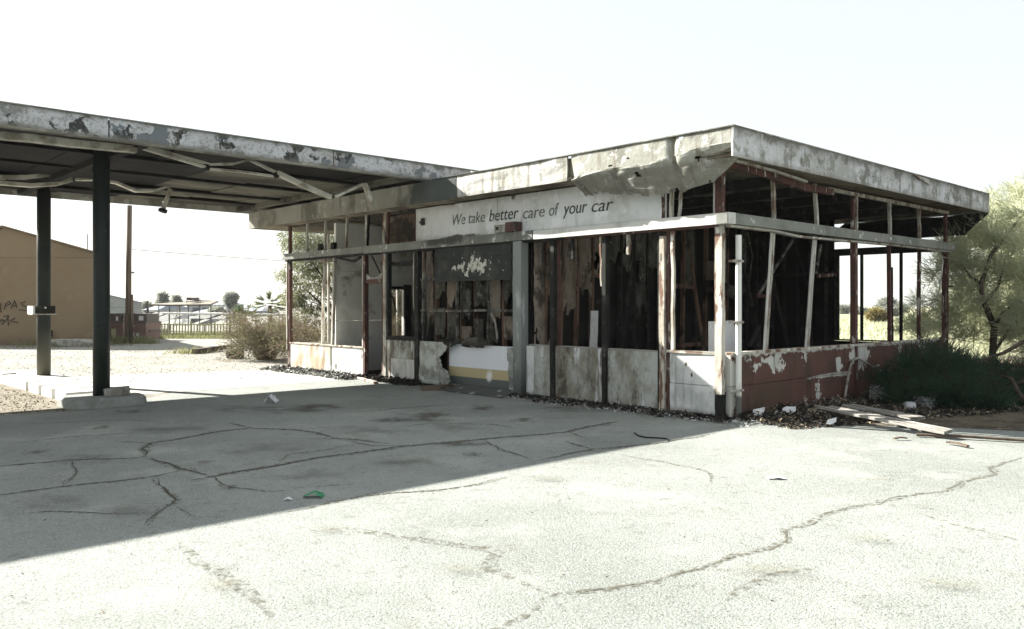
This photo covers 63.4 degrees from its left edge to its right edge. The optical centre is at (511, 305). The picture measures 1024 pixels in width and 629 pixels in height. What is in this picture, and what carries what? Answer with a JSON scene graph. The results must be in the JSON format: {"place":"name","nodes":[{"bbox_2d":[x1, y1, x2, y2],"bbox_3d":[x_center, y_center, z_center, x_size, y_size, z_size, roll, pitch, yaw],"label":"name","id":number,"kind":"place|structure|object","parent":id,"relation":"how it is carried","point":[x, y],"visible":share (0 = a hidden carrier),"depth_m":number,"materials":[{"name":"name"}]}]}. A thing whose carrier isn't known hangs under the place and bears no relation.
{"place":"outdoors","nodes":[
{"label":"outdoors","id":0,"kind":"place"},
{"bbox_2d":[0,348,287,382],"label":"gravel","id":1,"kind":"structure","parent":0,"point":[143,363],"depth_m":21.91,"materials":[{"name":"beige gravel"}]},
{"bbox_2d":[159,312,190,322],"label":"lath roof","id":2,"kind":"structure","parent":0,"point":[165,318],"depth_m":51.07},
{"bbox_2d":[175,312,223,325],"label":"lath roof","id":3,"kind":"structure","parent":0,"point":[194,319],"depth_m":50.82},
{"bbox_2d":[187,300,245,315],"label":"house","id":4,"kind":"structure","parent":0,"point":[194,309],"depth_m":120.00,"materials":[{"name":"grey"}]},
{"bbox_2d":[198,312,235,331],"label":"lath roof","id":5,"kind":"structure","parent":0,"point":[216,319],"depth_m":50.41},
{"bbox_2d":[243,307,279,315],"bbox_3d":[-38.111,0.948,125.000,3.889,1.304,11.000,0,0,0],"label":"house","id":6,"kind":"structure","parent":0,"point":[262,309],"depth_m":122.50,"materials":[{"name":"grey"}]},
{"bbox_2d":[0,306,1023,418],"bbox_3d":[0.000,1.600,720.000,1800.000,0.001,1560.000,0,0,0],"label":"ground","id":7,"kind":"structure","parent":0,"point":[179,344],"depth_m":24.48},
{"bbox_2d":[0,383,64,413],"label":"dirt patch","id":8,"kind":"object","parent":7,"relation":"on","point":[3,392],"depth_m":13.74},
{"bbox_2d":[0,387,71,414],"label":"dead leaves","id":9,"kind":"object","parent":8,"relation":"on","point":[35,402],"visible":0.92,"depth_m":13.55,"materials":[{"name":"brown plant"}]},
{"bbox_2d":[0,225,92,344],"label":"brown building","id":10,"kind":"structure","parent":7,"relation":"on","point":[72,284],"depth_m":33.00,"materials":[{"name":"paint"}]},
{"bbox_2d":[3,338,138,348],"bbox_3d":[-17.787,1.425,33.124,6.640,0.379,5.264,0,0,-18],"label":"weed clump","id":11,"kind":"object","parent":7,"relation":"on","point":[30,343],"visible":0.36,"depth_m":32.09,"materials":[{"name":"green plant"}]},
{"bbox_2d":[51,339,92,345],"bbox_3d":[-17.100,1.455,32.400,1.920,0.290,0.480,0,0,0],"label":"rubble heap","id":12,"kind":"object","parent":7,"relation":"on","point":[74,342],"visible":0.67,"depth_m":32.16,"materials":[{"name":"concrete"}]},
{"bbox_2d":[0,370,146,409],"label":"pump island","id":13,"kind":"structure","parent":7,"relation":"on","point":[67,392],"depth_m":14.26,"materials":[{"name":"white paint"}]},
{"bbox_2d":[102,386,129,395],"bbox_3d":[-6.472,1.395,13.466,0.440,0.134,0.220,-3,3,-6],"label":"concrete chunk","id":14,"kind":"object","parent":13,"relation":"on","point":[117,390],"visible":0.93,"depth_m":13.37,"materials":[{"name":"grey concrete"}]},
{"bbox_2d":[0,101,478,395],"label":"forecourt canopy","id":15,"kind":"object","parent":13,"relation":"on","point":[333,172],"visible":0.87,"depth_m":14.53,"materials":[{"name":"grey metal"}]},
{"bbox_2d":[0,174,72,187],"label":"light strip","id":16,"kind":"object","parent":15,"relation":"hanging from","point":[22,184],"visible":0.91,"depth_m":15.55,"materials":[{"name":"white metal"}]},
{"bbox_2d":[27,306,56,314],"bbox_3d":[-9.589,0.102,16.924,0.450,0.184,0.460,0,0,-43],"label":"meter box","id":17,"kind":"object","parent":15,"relation":"attached to","point":[32,310],"visible":1,"depth_m":16.76,"materials":[{"name":"metal"}]},
{"bbox_2d":[0,131,136,153],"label":"light strip","id":18,"kind":"object","parent":15,"relation":"attached to","point":[53,141],"visible":0.96,"depth_m":11.82,"materials":[{"name":"white metal"}]},
{"bbox_2d":[75,178,171,213],"bbox_3d":[-7.827,-2.282,16.789,1.842,0.727,0.180,0,0,-43],"label":"light strip","id":19,"kind":"object","parent":15,"relation":"hanging from","point":[162,209],"visible":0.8,"depth_m":17.04,"materials":[{"name":"white metal"}]},
{"bbox_2d":[143,147,277,176],"bbox_3d":[-4.851,-2.311,13.437,2.231,0.271,0.138,0,0,-43],"label":"light strip","id":20,"kind":"object","parent":15,"relation":"hanging from","point":[205,166],"visible":0.92,"depth_m":13.31,"materials":[{"name":"white metal"}]},
{"bbox_2d":[272,170,332,198],"bbox_3d":[-3.667,-2.103,14.514,1.125,0.394,0.130,0,0,-43],"label":"light strip","id":21,"kind":"object","parent":15,"relation":"hanging from","point":[299,183],"visible":1,"depth_m":14.47,"materials":[{"name":"white metal"}]},
{"bbox_2d":[334,183,374,210],"bbox_3d":[-2.849,-1.994,15.070,0.802,0.484,0.120,0,0,-43],"label":"light strip","id":22,"kind":"object","parent":15,"relation":"hanging from","point":[369,198],"visible":1,"depth_m":15.19,"materials":[{"name":"white metal"}]},
{"bbox_2d":[110,313,135,338],"bbox_3d":[-17.536,0.980,37.270,0.971,1.240,1.660,0,0,0],"label":"dumpster","id":23,"kind":"object","parent":7,"relation":"on","point":[117,323],"visible":0.47,"depth_m":36.56,"materials":[{"name":"red"}]},
{"bbox_2d":[110,295,142,313],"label":"grey shed","id":24,"kind":"structure","parent":7,"relation":"on","point":[117,304],"depth_m":62.00,"materials":[{"name":"metal"}]},
{"bbox_2d":[110,334,146,343],"bbox_3d":[-16.559,1.383,34.674,2.482,0.471,1.773,0,0,18],"label":"weed clump","id":25,"kind":"object","parent":7,"relation":"on","point":[121,340],"visible":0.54,"depth_m":34.43,"materials":[{"name":"green plant"}]},
{"bbox_2d":[125,205,134,343],"bbox_3d":[-15.947,-1.280,34.536,0.381,5.763,0.270,0,0,24],"label":"utility pole","id":26,"kind":"object","parent":7,"relation":"on","point":[129,325],"visible":0.9,"depth_m":34.47,"materials":[{"name":"brown wood"}]},
{"bbox_2d":[132,249,281,260],"bbox_3d":[-9.360,-2.174,41.200,0.024,0.304,18.672,0,0,43],"label":"power line","id":27,"kind":"object","parent":26,"relation":"attached to","point":[206,255],"visible":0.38,"depth_m":36.75,"materials":[{"name":"grey metal"}]},
{"bbox_2d":[122,334,163,343],"bbox_3d":[-15.805,1.389,34.988,2.007,0.454,1.775,0,0,0],"label":"weed clump","id":28,"kind":"object","parent":7,"relation":"on","point":[141,339],"visible":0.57,"depth_m":34.91,"materials":[{"name":"green plant"}]},
{"bbox_2d":[140,300,152,312],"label":"tree","id":29,"kind":"object","parent":7,"relation":"on","point":[144,304],"visible":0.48,"depth_m":99.42,"materials":[{"name":"green plant"}]},
{"bbox_2d":[133,313,160,338],"bbox_3d":[-16.700,0.990,37.660,0.979,1.220,1.680,0,0,0],"label":"dumpster","id":30,"kind":"object","parent":7,"relation":"on","point":[147,324],"visible":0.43,"depth_m":37.20,"materials":[{"name":"red"}]},
{"bbox_2d":[141,338,167,343],"bbox_3d":[-14.990,1.483,34.566,1.036,0.255,0.783,0,0,0],"label":"weed clump","id":31,"kind":"object","parent":7,"relation":"on","point":[148,342],"visible":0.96,"depth_m":34.48,"materials":[{"name":"green plant"}]},
{"bbox_2d":[154,290,171,303],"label":"tree","id":32,"kind":"object","parent":7,"relation":"on","point":[163,297],"visible":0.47,"depth_m":99.63,"materials":[{"name":"green plant"}]},
{"bbox_2d":[143,306,191,318],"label":"house","id":33,"kind":"structure","parent":7,"relation":"on","point":[154,309],"depth_m":98.27,"materials":[{"name":"grey"}]},
{"bbox_2d":[169,293,182,302],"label":"tree","id":34,"kind":"object","parent":7,"relation":"on","point":[175,297],"visible":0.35,"depth_m":104.70,"materials":[{"name":"green plant"}]},
{"bbox_2d":[149,294,218,325],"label":"shade shelter","id":35,"kind":"object","parent":7,"relation":"on","point":[196,301],"visible":0.73,"depth_m":48.27,"materials":[{"name":"grey metal"}]},
{"bbox_2d":[160,322,226,335],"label":"picket fence","id":36,"kind":"object","parent":7,"relation":"on","point":[188,333],"visible":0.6,"depth_m":40.98,"materials":[{"name":"beige wood"}]},
{"bbox_2d":[164,346,224,354],"bbox_3d":[-10.591,1.465,27.571,2.146,0.294,1.543,0,0,0],"label":"weed clump","id":37,"kind":"object","parent":7,"relation":"on","point":[184,351],"visible":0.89,"depth_m":27.40,"materials":[{"name":"green plant"}]},
{"bbox_2d":[151,331,239,338],"bbox_3d":[-15.673,1.584,42.706,4.814,0.408,6.917,0,0,0],"label":"grass strip","id":38,"kind":"object","parent":7,"relation":"on","point":[193,336],"depth_m":39.89,"materials":[{"name":"green plant"}]},
{"bbox_2d":[192,344,231,353],"bbox_3d":[-10.269,1.500,28.539,0.180,0.200,2.535,0,0,8],"label":"lying timber","id":39,"kind":"object","parent":7,"relation":"on","point":[212,348],"visible":0.79,"depth_m":28.15,"materials":[{"name":"wood"}]},
{"bbox_2d":[74,370,355,393],"bbox_3d":[-6.689,1.596,18.190,4.980,0.001,4.900,0,0,-43],"label":"concrete pad","id":40,"kind":"object","parent":7,"relation":"on","point":[137,385],"visible":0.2,"depth_m":17.60,"materials":[{"name":"grey concrete"}]},
{"bbox_2d":[259,365,361,379],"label":"pale shards","id":41,"kind":"object","parent":40,"relation":"on","point":[296,371],"visible":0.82,"depth_m":19.09,"materials":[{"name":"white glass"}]},
{"bbox_2d":[264,365,360,379],"bbox_3d":[-4.708,1.556,19.353,0.699,0.272,4.116,0,0,-43],"label":"charred debris","id":42,"kind":"object","parent":40,"relation":"on","point":[317,370],"visible":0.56,"depth_m":18.98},
{"bbox_2d":[207,305,226,317],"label":"tree","id":43,"kind":"object","parent":7,"relation":"on","point":[214,308],"visible":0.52,"depth_m":89.26,"materials":[{"name":"green plant"}]},
{"bbox_2d":[196,307,249,318],"bbox_3d":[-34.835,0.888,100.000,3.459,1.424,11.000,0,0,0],"label":"house","id":44,"kind":"structure","parent":7,"relation":"on","point":[206,310],"depth_m":97.28,"materials":[{"name":"grey"}]},
{"bbox_2d":[162,312,285,334],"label":"pipe rail","id":45,"kind":"object","parent":7,"relation":"on","point":[210,314],"visible":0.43,"depth_m":43.96,"materials":[{"name":"grey metal"}]},
{"bbox_2d":[221,290,240,308],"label":"tree","id":46,"kind":"object","parent":7,"relation":"on","point":[229,299],"visible":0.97,"depth_m":99.58,"materials":[{"name":"green plant"}]},
{"bbox_2d":[226,349,243,358],"bbox_3d":[-8.323,1.455,24.923,0.512,0.290,0.400,0,0,0],"label":"dark heap","id":47,"kind":"object","parent":7,"relation":"on","point":[233,354],"visible":0.4,"depth_m":24.75,"materials":[{"name":"brown plant"}]},
{"bbox_2d":[230,304,260,332],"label":"fan palm","id":48,"kind":"object","parent":7,"relation":"on","point":[238,307],"visible":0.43,"depth_m":41.80,"materials":[{"name":"green plant"}]},
{"bbox_2d":[212,300,317,361],"bbox_3d":[-7.207,0.828,24.493,3.337,2.199,3.363,0,0,0],"label":"dry bush","id":49,"kind":"object","parent":7,"relation":"on","point":[254,339],"visible":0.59,"depth_m":23.82,"materials":[{"name":"brown plant"}]},
{"bbox_2d":[252,289,285,333],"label":"fan palm","id":50,"kind":"object","parent":7,"relation":"on","point":[269,294],"visible":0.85,"depth_m":45.96,"materials":[{"name":"green plant"}]},
{"bbox_2d":[247,307,401,362],"bbox_3d":[-4.749,0.861,22.957,5.316,1.946,3.681,0,0,0],"label":"dry bush","id":51,"kind":"object","parent":7,"relation":"on","point":[308,336],"visible":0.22,"depth_m":22.61,"materials":[{"name":"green plant"}]},
{"bbox_2d":[273,231,401,338],"bbox_3d":[-4.744,-0.477,26.099,3.881,4.444,5.780,0,0,28],"label":"desert willow","id":52,"kind":"object","parent":7,"relation":"on","point":[310,268],"visible":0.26,"depth_m":24.78,"materials":[{"name":"green plant"}]},
{"bbox_2d":[392,290,401,334],"bbox_3d":[-3.283,0.240,27.035,4.918,3.791,4.555,0,0,0],"label":"dry bush","id":53,"kind":"object","parent":7,"relation":"on","point":[400,299],"depth_m":25.91,"materials":[{"name":"plant"}]},
{"bbox_2d":[0,379,1023,628],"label":"asphalt forecourt","id":54,"kind":"structure","parent":7,"relation":"on","point":[778,553],"depth_m":6.21,"materials":[{"name":"grey asphalt"}]},
{"bbox_2d":[263,394,278,402],"bbox_3d":[-3.949,1.522,13.611,0.200,0.139,0.220,0,0,0],"label":"paper scrap","id":55,"kind":"object","parent":54,"relation":"on","point":[274,398],"visible":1,"depth_m":13.58,"materials":[{"name":"white paper"}]},
{"bbox_2d":[303,490,324,497],"bbox_3d":[-1.648,1.562,6.897,0.160,0.057,0.110,0,0,0],"label":"plastic scrap","id":56,"kind":"object","parent":54,"relation":"on","point":[321,494],"visible":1,"depth_m":6.89,"materials":[{"name":"green plastic"}]},
{"bbox_2d":[354,377,377,383],"bbox_3d":[-3.635,1.565,18.593,0.092,0.049,3.929,0,0,-27],"label":"trim strip","id":57,"kind":"object","parent":54,"relation":"on","point":[369,380],"depth_m":17.29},
{"bbox_2d":[356,373,423,385],"bbox_3d":[-2.623,1.554,17.189,0.553,0.264,2.218,0,0,-42],"label":"charred debris","id":58,"kind":"object","parent":54,"relation":"on","point":[395,380],"visible":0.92,"depth_m":17.00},
{"bbox_2d":[420,384,453,390],"bbox_3d":[-1.395,1.547,15.604,0.657,0.107,0.219,0,0,-7],"label":"timber offcut","id":59,"kind":"object","parent":54,"relation":"on","point":[433,387],"visible":0.79,"depth_m":15.51,"materials":[{"name":"brown wood"}]},
{"bbox_2d":[3,402,1019,618],"bbox_3d":[0.086,1.588,9.070,16.391,0.044,9.746,0,0,0],"label":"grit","id":60,"kind":"object","parent":54,"relation":"on","point":[494,512],"visible":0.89,"depth_m":6.42,"materials":[{"name":"grey gravel"}]},
{"bbox_2d":[12,401,1019,617],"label":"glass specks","id":61,"kind":"object","parent":54,"relation":"on","point":[488,465],"visible":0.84,"depth_m":7.11,"materials":[{"name":"clear glass"}]},
{"bbox_2d":[508,392,735,423],"bbox_3d":[1.416,1.560,12.779,0.562,0.190,4.394,0,0,-43],"label":"charred debris","id":62,"kind":"object","parent":54,"relation":"on","point":[651,411],"visible":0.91,"depth_m":12.49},
{"bbox_2d":[501,395,760,427],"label":"pale shards","id":63,"kind":"object","parent":54,"relation":"on","point":[640,412],"visible":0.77,"depth_m":12.20,"materials":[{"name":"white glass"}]},
{"bbox_2d":[634,432,668,440],"bbox_3d":[1.658,1.586,10.009,0.152,0.016,0.672,0,0,-35],"label":"bent rod","id":64,"kind":"object","parent":54,"relation":"on","point":[651,437],"visible":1,"depth_m":9.93,"materials":[{"name":"black metal"}]},
{"bbox_2d":[766,475,785,478],"bbox_3d":[2.427,1.578,7.634,0.160,0.025,0.100,0,0,0],"label":"paper scrap","id":65,"kind":"object","parent":54,"relation":"on","point":[775,476],"visible":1,"depth_m":7.62,"materials":[{"name":"white paper"}]},
{"bbox_2d":[826,418,835,424],"bbox_3d":[4.198,1.517,10.872,0.180,0.082,0.068,0,0,-15],"label":"white scrap","id":66,"kind":"object","parent":54,"relation":"on","point":[831,421],"visible":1,"depth_m":10.87,"materials":[{"name":"white paper"}]},
{"bbox_2d":[864,418,948,434],"bbox_3d":[5.090,1.560,10.875,0.080,0.061,1.652,0,0,-13],"label":"plank","id":67,"kind":"object","parent":54,"relation":"on","point":[907,427],"visible":0.26,"depth_m":10.70,"materials":[{"name":"grey wood"}]},
{"bbox_2d":[817,405,952,434],"bbox_3d":[4.753,1.460,10.725,0.165,0.149,1.916,0,0,-28],"label":"plank","id":68,"kind":"object","parent":67,"relation":"on","point":[903,422],"visible":1,"depth_m":10.56,"materials":[{"name":"grey wood"}]},
{"bbox_3d":[4.715,1.520,11.671,0.651,0.096,0.064,0,0,44],"label":"plank","id":69,"kind":"object","parent":67,"relation":"on","visible":0},
{"bbox_2d":[841,403,925,420],"bbox_3d":[5.070,1.456,11.396,0.126,0.070,1.452,0,0,-17],"label":"plank","id":70,"kind":"object","parent":69,"relation":"on","point":[888,412],"visible":1,"depth_m":11.28,"materials":[{"name":"grey wood"}]},
{"bbox_2d":[946,441,969,446],"bbox_3d":[5.045,1.565,9.386,0.052,0.030,0.286,0,0,-19],"label":"stick","id":71,"kind":"object","parent":54,"relation":"on","point":[961,444],"visible":1,"depth_m":9.35,"materials":[{"name":"beige wood"}]},
{"bbox_2d":[916,433,1023,441],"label":"plank","id":72,"kind":"object","parent":54,"relation":"on","point":[971,436],"visible":1,"depth_m":9.82,"materials":[{"name":"wood"}]},
{"bbox_2d":[249,124,989,419],"bbox_3d":[1.684,-0.340,19.212,9.801,4.017,14.056,0,0,-43],"label":"service station","id":73,"kind":"object","parent":7,"relation":"on","point":[716,291],"visible":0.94,"depth_m":15.12,"materials":[{"name":"paint"}]},
{"bbox_2d":[494,221,521,232],"bbox_3d":[-0.075,-1.364,14.569,0.164,0.170,0.564,0,0,-43],"label":"junction box","id":74,"kind":"object","parent":73,"relation":"attached to","point":[514,226],"visible":1,"depth_m":14.44,"materials":[{"name":"red metal"}]},
{"bbox_2d":[416,186,666,240],"bbox_3d":[0.162,-1.607,14.441,0.060,0.645,6.145,0,0,-43],"label":"sign board","id":75,"kind":"object","parent":73,"relation":"attached to","point":[563,208],"visible":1,"depth_m":14.13,"materials":[{"name":"white metal"}]},
{"bbox_2d":[737,356,1023,430],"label":"littered verge","id":76,"kind":"structure","parent":7,"relation":"on","point":[1005,421],"depth_m":11.47,"materials":[{"name":"soil"}]},
{"bbox_2d":[753,407,764,415],"bbox_3d":[3.495,1.509,11.721,0.222,0.131,0.096,0,0,-10],"label":"white scrap","id":77,"kind":"object","parent":76,"relation":"on","point":[761,410],"visible":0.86,"depth_m":11.74,"materials":[{"name":"white paper"}]},
{"bbox_2d":[781,406,795,413],"bbox_3d":[3.986,1.512,11.901,0.248,0.122,0.126,0,0,-13],"label":"white scrap","id":78,"kind":"object","parent":76,"relation":"on","point":[787,408],"visible":0.86,"depth_m":11.92,"materials":[{"name":"white paper"}]},
{"bbox_2d":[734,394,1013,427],"bbox_3d":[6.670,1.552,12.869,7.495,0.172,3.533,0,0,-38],"label":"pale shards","id":79,"kind":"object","parent":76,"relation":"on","point":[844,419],"visible":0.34,"depth_m":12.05,"materials":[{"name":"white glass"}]},
{"bbox_2d":[869,385,882,400],"bbox_3d":[6.118,1.468,13.861,0.192,0.264,0.256,0,0,-42],"label":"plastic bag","id":80,"kind":"object","parent":76,"relation":"on","point":[875,392],"visible":0.3,"depth_m":13.81,"materials":[{"name":"grey plastic"}]},
{"bbox_2d":[736,390,1023,429],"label":"charred debris","id":81,"kind":"object","parent":76,"relation":"on","point":[865,400],"visible":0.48,"depth_m":12.04,"materials":[{"name":"black wood"}]},
{"bbox_2d":[903,401,915,409],"bbox_3d":[6.094,1.541,12.706,0.144,0.119,0.192,0,0,9],"label":"plastic bag","id":82,"kind":"object","parent":76,"relation":"on","point":[909,404],"visible":0.75,"depth_m":12.62,"materials":[{"name":"white plastic"}]},
{"bbox_2d":[913,395,936,407],"bbox_3d":[6.497,1.514,13.025,0.240,0.172,0.320,0,0,-22],"label":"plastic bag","id":83,"kind":"object","parent":76,"relation":"on","point":[919,402],"visible":0.46,"depth_m":12.92,"materials":[{"name":"white plastic"}]},
{"bbox_2d":[852,286,1023,410],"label":"shaded brush","id":84,"kind":"object","parent":76,"relation":"on","point":[943,375],"visible":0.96,"depth_m":13.13,"materials":[{"name":"green plant"}]},
{"bbox_2d":[882,168,1023,362],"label":"tamarisk tree","id":85,"kind":"object","parent":76,"relation":"on","point":[974,297],"visible":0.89,"depth_m":17.30,"materials":[{"name":"green plant"}]},
{"bbox_2d":[0,0,1023,305],"label":"sky","id":86,"kind":"structure","parent":0,"point":[929,88],"materials":[{"name":"white"}]},
{"bbox_2d":[835,307,1023,359],"bbox_3d":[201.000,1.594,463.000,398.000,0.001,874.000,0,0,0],"label":"scrub field","id":87,"kind":"structure","parent":0,"point":[844,315],"depth_m":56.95,"materials":[{"name":"green plant"}]},
{"bbox_2d":[840,303,849,313],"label":"tree","id":88,"kind":"object","parent":87,"relation":"on","point":[844,308],"visible":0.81,"depth_m":149.14,"materials":[{"name":"green plant"}]},
{"bbox_2d":[848,305,868,314],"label":"tree","id":89,"kind":"object","parent":87,"relation":"on","point":[865,308],"visible":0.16,"depth_m":139.53,"materials":[{"name":"green plant"}]},
{"bbox_2d":[864,307,886,322],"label":"golden bush","id":90,"kind":"object","parent":87,"relation":"on","point":[872,314],"visible":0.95,"depth_m":74.67,"materials":[{"name":"yellow plant"}]},
{"bbox_2d":[873,295,910,315],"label":"tree","id":91,"kind":"object","parent":87,"relation":"on","point":[882,304],"visible":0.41,"depth_m":119.20,"materials":[{"name":"green plant"}]},
{"bbox_2d":[903,311,936,325],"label":"scrub bush","id":92,"kind":"object","parent":87,"relation":"on","point":[911,318],"visible":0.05,"depth_m":49.69,"materials":[{"name":"green plant"}]}
]}

